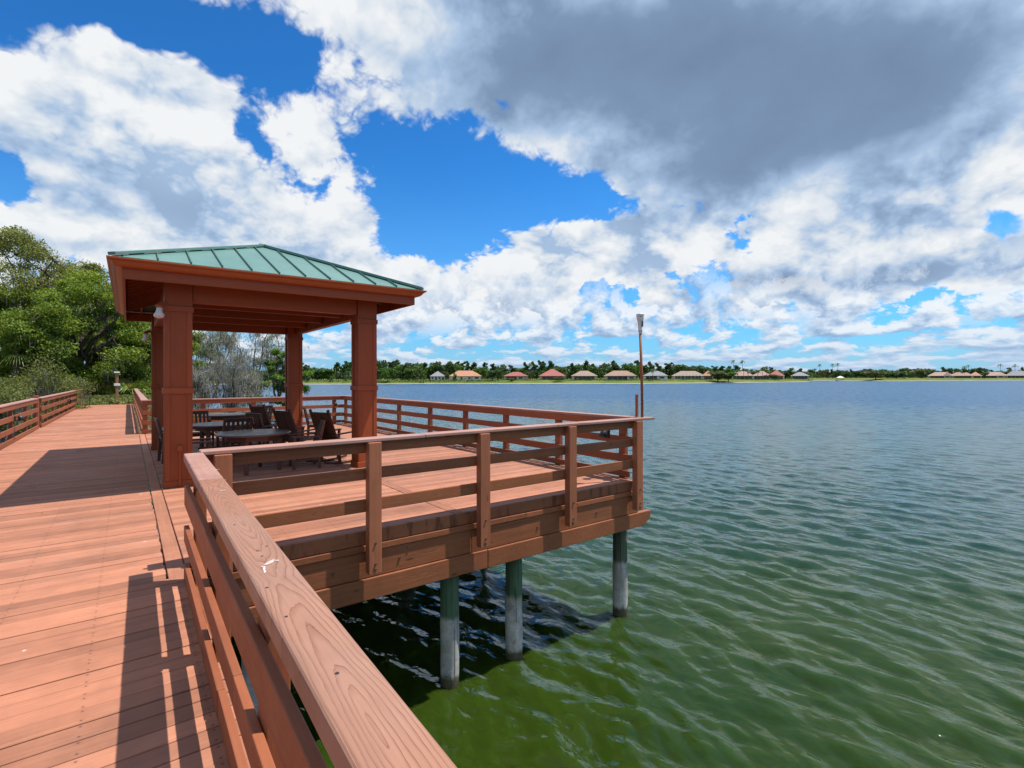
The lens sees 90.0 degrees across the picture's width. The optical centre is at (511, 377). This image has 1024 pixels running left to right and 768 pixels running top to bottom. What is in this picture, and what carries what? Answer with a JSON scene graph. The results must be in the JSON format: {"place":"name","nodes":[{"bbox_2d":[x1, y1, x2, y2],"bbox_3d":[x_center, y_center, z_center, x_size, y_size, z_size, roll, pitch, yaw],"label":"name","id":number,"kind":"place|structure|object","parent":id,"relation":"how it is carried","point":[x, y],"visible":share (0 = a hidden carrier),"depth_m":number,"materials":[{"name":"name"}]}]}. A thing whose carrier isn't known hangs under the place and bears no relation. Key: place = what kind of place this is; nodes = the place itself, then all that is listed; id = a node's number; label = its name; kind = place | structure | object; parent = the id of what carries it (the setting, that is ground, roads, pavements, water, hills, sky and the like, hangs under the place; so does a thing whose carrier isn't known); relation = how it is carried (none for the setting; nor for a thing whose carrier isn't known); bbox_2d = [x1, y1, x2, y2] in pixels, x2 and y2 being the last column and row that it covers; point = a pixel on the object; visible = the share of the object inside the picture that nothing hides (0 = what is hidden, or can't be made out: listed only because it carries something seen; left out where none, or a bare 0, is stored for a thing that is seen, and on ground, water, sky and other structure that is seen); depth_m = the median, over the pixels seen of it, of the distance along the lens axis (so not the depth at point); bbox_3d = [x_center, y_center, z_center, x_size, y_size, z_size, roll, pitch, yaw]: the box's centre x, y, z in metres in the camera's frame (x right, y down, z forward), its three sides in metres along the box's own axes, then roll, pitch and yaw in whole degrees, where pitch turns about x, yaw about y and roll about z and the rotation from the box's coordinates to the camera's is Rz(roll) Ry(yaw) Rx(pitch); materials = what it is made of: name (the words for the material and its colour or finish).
{"place":"outdoors","nodes":[
{"label":"outdoors","id":0,"kind":"place"},
{"bbox_2d":[0,395,309,443],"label":"bank terrain","id":1,"kind":"structure","parent":0,"point":[149,428],"depth_m":36.44,"materials":[{"name":"green plant"}]},
{"bbox_2d":[0,285,19,318],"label":"oak tree","id":2,"kind":"object","parent":1,"relation":"on","point":[3,306],"visible":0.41,"depth_m":50.21,"materials":[{"name":"green plant"}]},
{"bbox_2d":[0,377,27,439],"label":"shrub","id":3,"kind":"object","parent":1,"relation":"on","point":[6,381],"visible":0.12,"depth_m":27.72,"materials":[{"name":"green plant"}]},
{"bbox_2d":[0,327,51,381],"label":"cabbage palm","id":4,"kind":"object","parent":1,"relation":"on","point":[5,339],"visible":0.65,"depth_m":41.49,"materials":[{"name":"green plant"}]},
{"bbox_2d":[0,364,52,394],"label":"shrub","id":5,"kind":"object","parent":1,"relation":"on","point":[5,374],"visible":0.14,"depth_m":44.49,"materials":[{"name":"green plant"}]},
{"bbox_2d":[0,382,61,443],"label":"shrub","id":6,"kind":"object","parent":1,"relation":"on","point":[19,395],"visible":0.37,"depth_m":26.07,"materials":[{"name":"green plant"}]},
{"bbox_2d":[6,335,75,395],"bbox_3d":[-40.317,-0.820,43.880,4.884,6.252,4.406,0,0,-37],"label":"cabbage palm","id":7,"kind":"object","parent":1,"relation":"on","point":[22,351],"visible":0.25,"depth_m":43.72,"materials":[{"name":"green plant"}]},
{"bbox_2d":[0,225,88,365],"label":"oak tree","id":8,"kind":"object","parent":1,"relation":"on","point":[14,237],"visible":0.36,"depth_m":48.45,"materials":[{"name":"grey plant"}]},
{"bbox_2d":[0,354,97,420],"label":"shrub","id":9,"kind":"object","parent":1,"relation":"on","point":[48,379],"visible":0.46,"depth_m":29.96,"materials":[{"name":"green plant"}]},
{"bbox_2d":[4,283,93,331],"bbox_3d":[-54.449,-4.281,57.964,14.456,13.594,11.650,0,0,-37],"label":"oak tree","id":10,"kind":"object","parent":1,"relation":"on","point":[66,304],"visible":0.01,"depth_m":58.39,"materials":[{"name":"green plant"}]},
{"bbox_2d":[41,373,88,393],"bbox_3d":[-32.455,2.074,37.723,3.792,4.857,4.527,0,0,-37],"label":"shrub","id":11,"kind":"object","parent":1,"relation":"on","point":[72,379],"visible":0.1,"depth_m":37.80,"materials":[{"name":"green plant"}]},
{"bbox_2d":[45,356,88,378],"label":"cabbage palm","id":12,"kind":"object","parent":1,"relation":"on","point":[76,364],"visible":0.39,"depth_m":45.78,"materials":[{"name":"green plant"}]},
{"bbox_2d":[0,269,150,394],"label":"oak tree","id":13,"kind":"object","parent":1,"relation":"on","point":[67,327],"visible":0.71,"depth_m":45.64,"materials":[{"name":"green plant"}]},
{"bbox_2d":[40,260,111,363],"bbox_3d":[-50.913,-5.908,62.284,11.685,17.411,10.804,0,0,-37],"label":"oak tree","id":14,"kind":"object","parent":1,"relation":"on","point":[87,266],"visible":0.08,"depth_m":62.14,"materials":[{"name":"green plant"}]},
{"bbox_2d":[71,336,111,369],"bbox_3d":[-40.264,-0.930,48.968,4.622,6.433,4.543,0,0,-37],"label":"cabbage palm","id":15,"kind":"object","parent":1,"relation":"on","point":[90,358],"visible":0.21,"depth_m":48.92,"materials":[{"name":"green plant"}]},
{"bbox_2d":[83,382,115,396],"bbox_3d":[-37.360,1.423,46.150,3.755,2.556,3.630,0,0,-7],"label":"palmetto","id":16,"kind":"object","parent":1,"relation":"on","point":[102,385],"visible":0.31,"depth_m":46.61,"materials":[{"name":"green plant"}]},
{"bbox_2d":[92,382,129,395],"bbox_3d":[-36.911,1.346,47.222,3.456,2.614,3.592,0,0,-37],"label":"palmetto","id":17,"kind":"object","parent":1,"relation":"on","point":[104,391],"visible":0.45,"depth_m":46.52,"materials":[{"name":"green plant"}]},
{"bbox_2d":[32,393,197,420],"bbox_3d":[-31.299,2.717,39.227,13.211,2.810,11.968,0,0,-37],"label":"ground cover","id":18,"kind":"object","parent":1,"relation":"on","point":[98,399],"visible":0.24,"depth_m":36.89,"materials":[{"name":"green plant"}]},
{"bbox_2d":[114,372,119,404],"bbox_3d":[-28.086,0.921,36.409,0.350,2.670,0.280,0,0,-37],"label":"trail post","id":19,"kind":"object","parent":1,"relation":"on","point":[117,384],"visible":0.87,"depth_m":36.38,"materials":[{"name":"white paint"}]},
{"bbox_2d":[104,377,147,395],"bbox_3d":[-36.349,1.135,47.746,3.586,2.566,3.621,0,0,11],"label":"palmetto","id":20,"kind":"object","parent":1,"relation":"on","point":[123,382],"visible":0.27,"depth_m":47.53,"materials":[{"name":"green plant"}]},
{"bbox_2d":[113,381,149,394],"bbox_3d":[-34.703,1.383,46.944,3.593,2.574,3.665,0,0,-12],"label":"palmetto","id":21,"kind":"object","parent":1,"relation":"on","point":[142,388],"visible":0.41,"depth_m":46.93,"materials":[{"name":"green plant"}]},
{"bbox_2d":[129,362,150,393],"bbox_3d":[-36.287,0.378,51.564,4.115,4.046,4.875,0,0,30],"label":"shrub","id":22,"kind":"object","parent":1,"relation":"on","point":[140,373],"visible":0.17,"depth_m":50.28,"materials":[{"name":"green plant"}]},
{"bbox_2d":[78,315,201,392],"bbox_3d":[-40.618,-2.386,56.243,10.949,9.764,11.114,0,0,-37],"label":"oak tree","id":23,"kind":"object","parent":1,"relation":"on","point":[196,345],"visible":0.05,"depth_m":54.09,"materials":[{"name":"green plant"}]},
{"bbox_2d":[140,377,150,394],"bbox_3d":[-35.293,1.073,50.047,3.778,2.531,3.620,0,0,-4],"label":"palmetto","id":24,"kind":"object","parent":1,"relation":"on","point":[148,388],"visible":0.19,"depth_m":49.49,"materials":[{"name":"green plant"}]},
{"bbox_2d":[138,330,211,371],"bbox_3d":[-43.513,-1.254,64.517,10.479,13.156,11.263,0,0,-37],"label":"oak tree","id":25,"kind":"object","parent":1,"relation":"on","point":[195,338],"visible":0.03,"depth_m":63.89,"materials":[{"name":"green plant"}]},
{"bbox_2d":[193,356,222,416],"bbox_3d":[-32.573,0.871,52.417,5.522,7.325,6.471,0,0,-37],"label":"bare thicket","id":26,"kind":"object","parent":1,"relation":"on","point":[202,388],"visible":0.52,"depth_m":51.99,"materials":[{"name":"grey plant"}]},
{"bbox_2d":[193,331,252,397],"bbox_3d":[-38.407,-2.352,66.123,8.100,11.372,7.807,0,0,23],"label":"mossy tree","id":27,"kind":"object","parent":1,"relation":"on","point":[225,343],"visible":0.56,"depth_m":64.93,"materials":[{"name":"grey plant"}]},
{"bbox_2d":[202,344,256,412],"bbox_3d":[-30.084,0.502,54.948,5.941,8.493,7.197,0,0,-37],"label":"bare thicket","id":28,"kind":"object","parent":1,"relation":"on","point":[236,387],"visible":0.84,"depth_m":54.42,"materials":[{"name":"grey plant"}]},
{"bbox_2d":[221,332,283,389],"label":"mossy tree","id":29,"kind":"object","parent":1,"relation":"on","point":[256,360],"visible":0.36,"depth_m":67.24,"materials":[{"name":"grey plant"}]},
{"bbox_2d":[237,365,273,412],"bbox_3d":[-29.245,1.342,57.921,4.248,6.512,4.422,0,0,22],"label":"bare thicket","id":30,"kind":"object","parent":1,"relation":"on","point":[254,376],"visible":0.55,"depth_m":57.60,"materials":[{"name":"grey plant"}]},
{"bbox_2d":[258,334,308,396],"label":"mossy tree","id":31,"kind":"object","parent":1,"relation":"on","point":[281,348],"visible":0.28,"depth_m":69.19,"materials":[{"name":"grey plant"}]},
{"bbox_2d":[260,348,313,410],"bbox_3d":[-26.712,0.589,60.766,6.136,8.312,5.697,0,0,-37],"label":"leaning tree","id":32,"kind":"object","parent":1,"relation":"on","point":[278,377],"visible":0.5,"depth_m":60.64,"materials":[{"name":"green plant"}]},
{"bbox_2d":[0,0,1023,372],"label":"sky","id":33,"kind":"structure","parent":0,"point":[783,185],"materials":[{"name":"blue"}]},
{"bbox_2d":[140,380,1023,767],"bbox_3d":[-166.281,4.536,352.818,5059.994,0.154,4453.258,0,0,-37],"label":"water","id":34,"kind":"structure","parent":0,"point":[824,574],"depth_m":9.56,"materials":[{"name":"liquid"}]},
{"bbox_2d":[0,404,250,767],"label":"boardwalk","id":35,"kind":"structure","parent":34,"relation":"in","point":[101,663],"depth_m":3.91,"materials":[{"name":"brown wood"}]},
{"bbox_2d":[0,395,38,449],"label":"railing","id":36,"kind":"object","parent":35,"relation":"attached to","point":[12,406],"visible":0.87,"depth_m":15.14,"materials":[{"name":"brown wood"}]},
{"bbox_2d":[39,389,82,427],"bbox_3d":[-22.898,1.445,26.293,0.200,1.401,18.850,0,0,-37],"label":"railing","id":37,"kind":"object","parent":35,"relation":"attached to","point":[46,399],"visible":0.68,"depth_m":22.19,"materials":[{"name":"brown wood"}]},
{"bbox_2d":[134,388,147,430],"bbox_3d":[-18.992,1.438,26.035,0.210,1.400,23.350,0,0,-37],"label":"railing","id":38,"kind":"object","parent":35,"relation":"attached to","point":[139,396],"visible":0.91,"depth_m":22.00,"materials":[{"name":"brown wood"}]},
{"bbox_2d":[184,452,456,767],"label":"railing","id":39,"kind":"object","parent":35,"relation":"attached to","point":[360,713],"visible":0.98,"depth_m":1.67,"materials":[{"name":"brown wood"}]},
{"bbox_2d":[145,423,649,715],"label":"viewing platform","id":40,"kind":"structure","parent":34,"relation":"in","point":[424,543],"depth_m":7.30,"materials":[{"name":"brown wood"}]},
{"bbox_2d":[152,417,162,463],"bbox_3d":[-7.368,1.334,11.092,0.644,0.956,0.625,0,0,-43],"label":"slat back chair","id":41,"kind":"object","parent":40,"relation":"on","point":[158,428],"visible":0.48,"depth_m":10.99,"materials":[{"name":"brown wood"}]},
{"bbox_2d":[193,438,212,452],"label":"slat back chair","id":42,"kind":"object","parent":40,"relation":"on","point":[208,442],"visible":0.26,"depth_m":9.37,"materials":[{"name":"brown wood"}]},
{"bbox_2d":[193,411,213,445],"bbox_3d":[-7.889,1.335,12.883,0.625,0.956,0.644,0,0,-43],"label":"slat back chair","id":43,"kind":"object","parent":40,"relation":"on","point":[196,434],"visible":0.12,"depth_m":13.09,"materials":[{"name":"brown wood"}]},
{"bbox_2d":[193,421,249,449],"bbox_3d":[-6.751,1.438,11.872,1.330,0.746,1.330,0,0,-42],"label":"round table","id":44,"kind":"object","parent":40,"relation":"on","point":[208,428],"visible":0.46,"depth_m":11.60,"materials":[{"name":"grey wood"}]},
{"bbox_2d":[201,413,245,433],"bbox_3d":[-8.311,1.441,14.952,1.330,0.746,1.330,0,0,23],"label":"round table","id":45,"kind":"object","parent":40,"relation":"on","point":[217,416],"visible":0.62,"depth_m":14.57,"materials":[{"name":"grey wood"}]},
{"bbox_2d":[214,417,252,447],"bbox_3d":[-5.953,1.331,10.981,0.625,0.956,0.644,0,0,-43],"label":"slat back chair","id":46,"kind":"object","parent":40,"relation":"on","point":[222,443],"visible":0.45,"depth_m":10.79,"materials":[{"name":"brown wood"}]},
{"bbox_2d":[141,395,342,443],"bbox_3d":[-9.333,1.493,18.548,6.640,1.551,0.200,0,0,-37],"label":"railing","id":47,"kind":"object","parent":40,"relation":"attached to","point":[201,402],"visible":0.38,"depth_m":18.25,"materials":[{"name":"brown wood"}]},
{"bbox_2d":[214,429,290,474],"bbox_3d":[-5.025,1.434,9.954,1.330,0.746,1.330,0,0,33],"label":"round table","id":48,"kind":"object","parent":40,"relation":"on","point":[247,436],"visible":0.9,"depth_m":9.69,"materials":[{"name":"grey wood"}]},
{"bbox_2d":[245,413,281,444],"bbox_3d":[-6.092,1.331,12.596,0.625,0.956,0.644,0,0,29],"label":"slat back chair","id":49,"kind":"object","parent":40,"relation":"on","point":[261,424],"visible":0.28,"depth_m":12.34,"materials":[{"name":"brown wood"}]},
{"bbox_2d":[254,405,272,426],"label":"slat back chair","id":50,"kind":"object","parent":40,"relation":"on","point":[269,410],"visible":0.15,"depth_m":15.72,"materials":[{"name":"brown wood"}]},
{"bbox_2d":[106,243,426,488],"bbox_3d":[-5.978,-0.548,11.811,5.108,4.720,7.348,0,0,-37],"label":"gazebo","id":51,"kind":"object","parent":40,"relation":"on","point":[292,297],"visible":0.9,"depth_m":9.65,"materials":[{"name":"brown wood"}]},
{"bbox_2d":[142,330,150,340],"bbox_3d":[-9.047,-1.041,12.684,0.154,0.292,0.224,0,0,8],"label":"flood lamp","id":52,"kind":"object","parent":51,"relation":"attached to","point":[145,337],"visible":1,"depth_m":12.62,"materials":[{"name":"white glass"}]},
{"bbox_2d":[153,302,166,318],"bbox_3d":[-5.664,-1.092,8.260,0.154,0.292,0.224,0,0,8],"label":"flood lamp","id":53,"kind":"object","parent":51,"relation":"attached to","point":[158,313],"visible":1,"depth_m":8.19,"materials":[{"name":"white glass"}]},
{"bbox_2d":[248,404,288,443],"bbox_3d":[-6.202,1.234,13.245,0.685,1.148,1.060,0,0,28],"label":"rocking chair","id":54,"kind":"object","parent":40,"relation":"on","point":[262,409],"visible":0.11,"depth_m":12.88,"materials":[{"name":"brown wood"}]},
{"bbox_2d":[271,408,316,459],"bbox_3d":[-4.769,1.231,11.449,0.685,1.148,1.060,0,0,31],"label":"rocking chair","id":55,"kind":"object","parent":40,"relation":"on","point":[284,420],"visible":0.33,"depth_m":11.16,"materials":[{"name":"brown wood"}]},
{"bbox_2d":[287,419,325,469],"bbox_3d":[-4.166,1.327,10.393,0.644,0.956,0.625,0,0,-31],"label":"slat back chair","id":56,"kind":"object","parent":40,"relation":"on","point":[318,433],"visible":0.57,"depth_m":10.29,"materials":[{"name":"brown wood"}]},
{"bbox_2d":[303,406,314,435],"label":"slat back chair","id":57,"kind":"object","parent":40,"relation":"on","point":[309,425],"visible":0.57,"depth_m":14.81,"materials":[{"name":"brown wood"}]},
{"bbox_2d":[306,409,351,463],"bbox_3d":[-3.751,1.229,10.925,0.685,1.148,1.060,0,0,31],"label":"rocking chair","id":58,"kind":"object","parent":40,"relation":"on","point":[329,432],"visible":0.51,"depth_m":10.62,"materials":[{"name":"brown wood"}]},
{"bbox_2d":[199,417,654,574],"bbox_3d":[-0.282,1.477,6.965,6.898,1.557,0.285,0,0,-37],"label":"railing","id":59,"kind":"object","parent":40,"relation":"attached to","point":[375,502],"visible":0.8,"depth_m":6.36,"materials":[{"name":"brown wood"}]},
{"bbox_2d":[636,313,643,416],"bbox_3d":[2.239,-0.213,8.929,0.140,1.809,0.138,0,0,-37],"label":"pole lamp","id":60,"kind":"object","parent":59,"relation":"on","point":[640,317],"visible":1,"depth_m":8.92,"materials":[{"name":"brown metal"}]},
{"bbox_2d":[342,395,642,477],"bbox_3d":[-2.248,1.478,14.738,0.190,1.552,14.820,0,0,-38],"label":"railing","id":61,"kind":"object","parent":40,"relation":"attached to","point":[560,417],"visible":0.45,"depth_m":11.96,"materials":[{"name":"brown wood"}]},
{"bbox_2d":[599,430,609,438],"bbox_3d":[1.659,1.012,9.180,0.223,0.170,0.149,0,0,-37],"label":"rail light","id":62,"kind":"object","parent":61,"relation":"attached to","point":[604,434],"visible":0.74,"depth_m":9.13,"materials":[{"name":"black metal"}]},
{"bbox_2d":[635,394,638,416],"bbox_3d":[2.211,0.495,9.070,0.048,0.393,0.048,0,0,-37],"label":"thin post","id":63,"kind":"object","parent":61,"relation":"on","point":[636,405],"visible":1,"depth_m":9.05,"materials":[{"name":"brown wood"}]},
{"bbox_2d":[206,377,1023,384],"bbox_3d":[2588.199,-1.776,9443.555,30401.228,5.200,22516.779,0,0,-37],"label":"ground","id":64,"kind":"structure","parent":0,"point":[567,381],"depth_m":376.43,"materials":[{"name":"grass"}]},
{"bbox_2d":[310,369,324,379],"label":"broadleaf tree","id":65,"kind":"object","parent":64,"relation":"on","point":[317,373],"visible":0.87,"depth_m":405.92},
{"bbox_2d":[322,368,338,379],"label":"broadleaf tree","id":66,"kind":"object","parent":64,"relation":"on","point":[328,372],"visible":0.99,"depth_m":409.04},
{"bbox_2d":[344,361,350,378],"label":"pine tree","id":67,"kind":"object","parent":64,"relation":"on","point":[348,365],"visible":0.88,"depth_m":411.47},
{"bbox_2d":[377,360,387,376],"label":"shore tree","id":68,"kind":"object","parent":64,"relation":"on","point":[381,363],"visible":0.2,"depth_m":392.79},
{"bbox_2d":[379,367,396,380],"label":"shore tree","id":69,"kind":"object","parent":64,"relation":"on","point":[389,372],"visible":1,"depth_m":356.20,"materials":[{"name":"plant"}]},
{"bbox_2d":[403,367,414,379],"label":"shore tree","id":70,"kind":"object","parent":64,"relation":"on","point":[409,372],"visible":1,"depth_m":370.39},
{"bbox_2d":[399,362,420,379],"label":"shore tree","id":71,"kind":"object","parent":64,"relation":"on","point":[408,365],"visible":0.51,"depth_m":397.02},
{"bbox_2d":[429,361,445,372],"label":"shore tree","id":72,"kind":"object","parent":64,"relation":"on","point":[436,366],"visible":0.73,"depth_m":406.68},
{"bbox_2d":[430,371,444,379],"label":"lake house","id":73,"kind":"structure","parent":64,"relation":"on","point":[437,375],"depth_m":392.11,"materials":[{"name":"white paint"}]},
{"bbox_2d":[442,361,459,374],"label":"shore tree","id":74,"kind":"object","parent":64,"relation":"on","point":[451,369],"visible":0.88,"depth_m":409.62,"materials":[{"name":"plant"}]},
{"bbox_2d":[449,371,481,379],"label":"lake house","id":75,"kind":"structure","parent":64,"relation":"on","point":[469,375],"depth_m":386.15,"materials":[{"name":"orange paint"}]},
{"bbox_2d":[472,367,487,376],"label":"broadleaf tree","id":76,"kind":"object","parent":64,"relation":"on","point":[479,370],"visible":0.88,"depth_m":416.50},
{"bbox_2d":[486,369,500,379],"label":"shore tree","id":77,"kind":"object","parent":64,"relation":"on","point":[492,373],"visible":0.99,"depth_m":371.59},
{"bbox_2d":[504,372,527,379],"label":"lake house","id":78,"kind":"structure","parent":64,"relation":"on","point":[518,376],"depth_m":377.96,"materials":[{"name":"red paint"}]},
{"bbox_2d":[539,369,564,379],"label":"lake house","id":79,"kind":"structure","parent":64,"relation":"on","point":[550,374],"depth_m":378.64,"materials":[{"name":"red paint"}]},
{"bbox_2d":[303,378,806,382],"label":"hedge undergrowth","id":80,"kind":"object","parent":64,"relation":"on","point":[407,380],"visible":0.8,"depth_m":369.04,"materials":[{"name":"plant"}]},
{"bbox_2d":[549,365,565,373],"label":"broadleaf tree","id":81,"kind":"object","parent":64,"relation":"on","point":[556,368],"visible":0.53,"depth_m":415.20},
{"bbox_2d":[572,371,596,379],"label":"lake house","id":82,"kind":"structure","parent":64,"relation":"on","point":[586,375],"depth_m":378.57,"materials":[{"name":"beige paint"}]},
{"bbox_2d":[204,366,989,379],"bbox_3d":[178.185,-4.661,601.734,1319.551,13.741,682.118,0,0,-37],"label":"treeline","id":83,"kind":"object","parent":64,"relation":"on","point":[341,375],"visible":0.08,"depth_m":455.13,"materials":[{"name":"plant"}]},
{"bbox_2d":[592,367,608,378],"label":"broadleaf tree","id":84,"kind":"object","parent":64,"relation":"on","point":[601,371],"visible":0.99,"depth_m":405.70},
{"bbox_2d":[604,371,636,379],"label":"lake house","id":85,"kind":"structure","parent":64,"relation":"on","point":[620,375],"depth_m":376.90,"materials":[{"name":"beige paint"}]},
{"bbox_2d":[621,363,635,373],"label":"broadleaf tree","id":86,"kind":"object","parent":64,"relation":"on","point":[629,367],"visible":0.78,"depth_m":410.15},
{"bbox_2d":[643,371,667,379],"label":"lake house","id":87,"kind":"structure","parent":64,"relation":"on","point":[656,375],"depth_m":376.50,"materials":[{"name":"white paint"}]},
{"bbox_2d":[671,364,688,374],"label":"broadleaf tree","id":88,"kind":"object","parent":64,"relation":"on","point":[682,367],"visible":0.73,"depth_m":427.42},
{"bbox_2d":[672,371,704,379],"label":"lake house","id":89,"kind":"structure","parent":64,"relation":"on","point":[684,375],"depth_m":403.04,"materials":[{"name":"beige paint"}]},
{"bbox_2d":[689,365,709,373],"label":"broadleaf tree","id":90,"kind":"object","parent":64,"relation":"on","point":[700,368],"visible":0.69,"depth_m":431.95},
{"bbox_2d":[707,370,729,381],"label":"shore tree","id":91,"kind":"object","parent":64,"relation":"on","point":[717,374],"visible":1,"depth_m":382.54,"materials":[{"name":"plant"}]},
{"bbox_2d":[723,372,737,381],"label":"shore tree","id":92,"kind":"object","parent":64,"relation":"on","point":[731,375],"visible":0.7,"depth_m":386.14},
{"bbox_2d":[732,371,754,378],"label":"lake house","id":93,"kind":"structure","parent":64,"relation":"on","point":[741,374],"depth_m":436.48,"materials":[{"name":"white paint"}]},
{"bbox_2d":[754,371,770,378],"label":"lake house","id":94,"kind":"structure","parent":64,"relation":"on","point":[758,375],"depth_m":453.08,"materials":[{"name":"white paint"}]},
{"bbox_2d":[768,370,784,378],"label":"lake house","id":95,"kind":"structure","parent":64,"relation":"on","point":[776,372],"depth_m":466.48,"materials":[{"name":"red paint"}]},
{"bbox_2d":[791,372,808,378],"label":"lake house","id":96,"kind":"structure","parent":64,"relation":"on","point":[799,375],"depth_m":482.48,"materials":[{"name":"beige paint"}]},
{"bbox_2d":[860,370,886,379],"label":"shore tree","id":97,"kind":"object","parent":64,"relation":"on","point":[876,374],"visible":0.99,"depth_m":538.59,"materials":[{"name":"plant"}]},
{"bbox_2d":[884,371,908,378],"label":"shore tree","id":98,"kind":"object","parent":64,"relation":"on","point":[893,374],"visible":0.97,"depth_m":537.21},
{"bbox_2d":[910,368,934,377],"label":"shore tree","id":99,"kind":"object","parent":64,"relation":"on","point":[921,371],"visible":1,"depth_m":566.72,"materials":[{"name":"plant"}]},
{"bbox_2d":[928,371,953,377],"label":"lake house","id":100,"kind":"structure","parent":64,"relation":"on","point":[947,374],"depth_m":611.24,"materials":[{"name":"beige paint"}]},
{"bbox_2d":[952,372,973,377],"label":"lake house","id":101,"kind":"structure","parent":64,"relation":"on","point":[962,375],"depth_m":615.40,"materials":[{"name":"beige paint"}]},
{"bbox_2d":[971,367,987,373],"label":"distant tree","id":102,"kind":"object","parent":64,"relation":"on","point":[979,370],"visible":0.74,"depth_m":632.64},
{"bbox_2d":[980,372,1007,377],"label":"lake house","id":103,"kind":"structure","parent":64,"relation":"on","point":[996,375],"depth_m":611.04,"materials":[{"name":"beige paint"}]},
{"bbox_2d":[1006,371,1023,377],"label":"lake house","id":104,"kind":"structure","parent":64,"relation":"on","point":[1015,374],"depth_m":614.11,"materials":[{"name":"white paint"}]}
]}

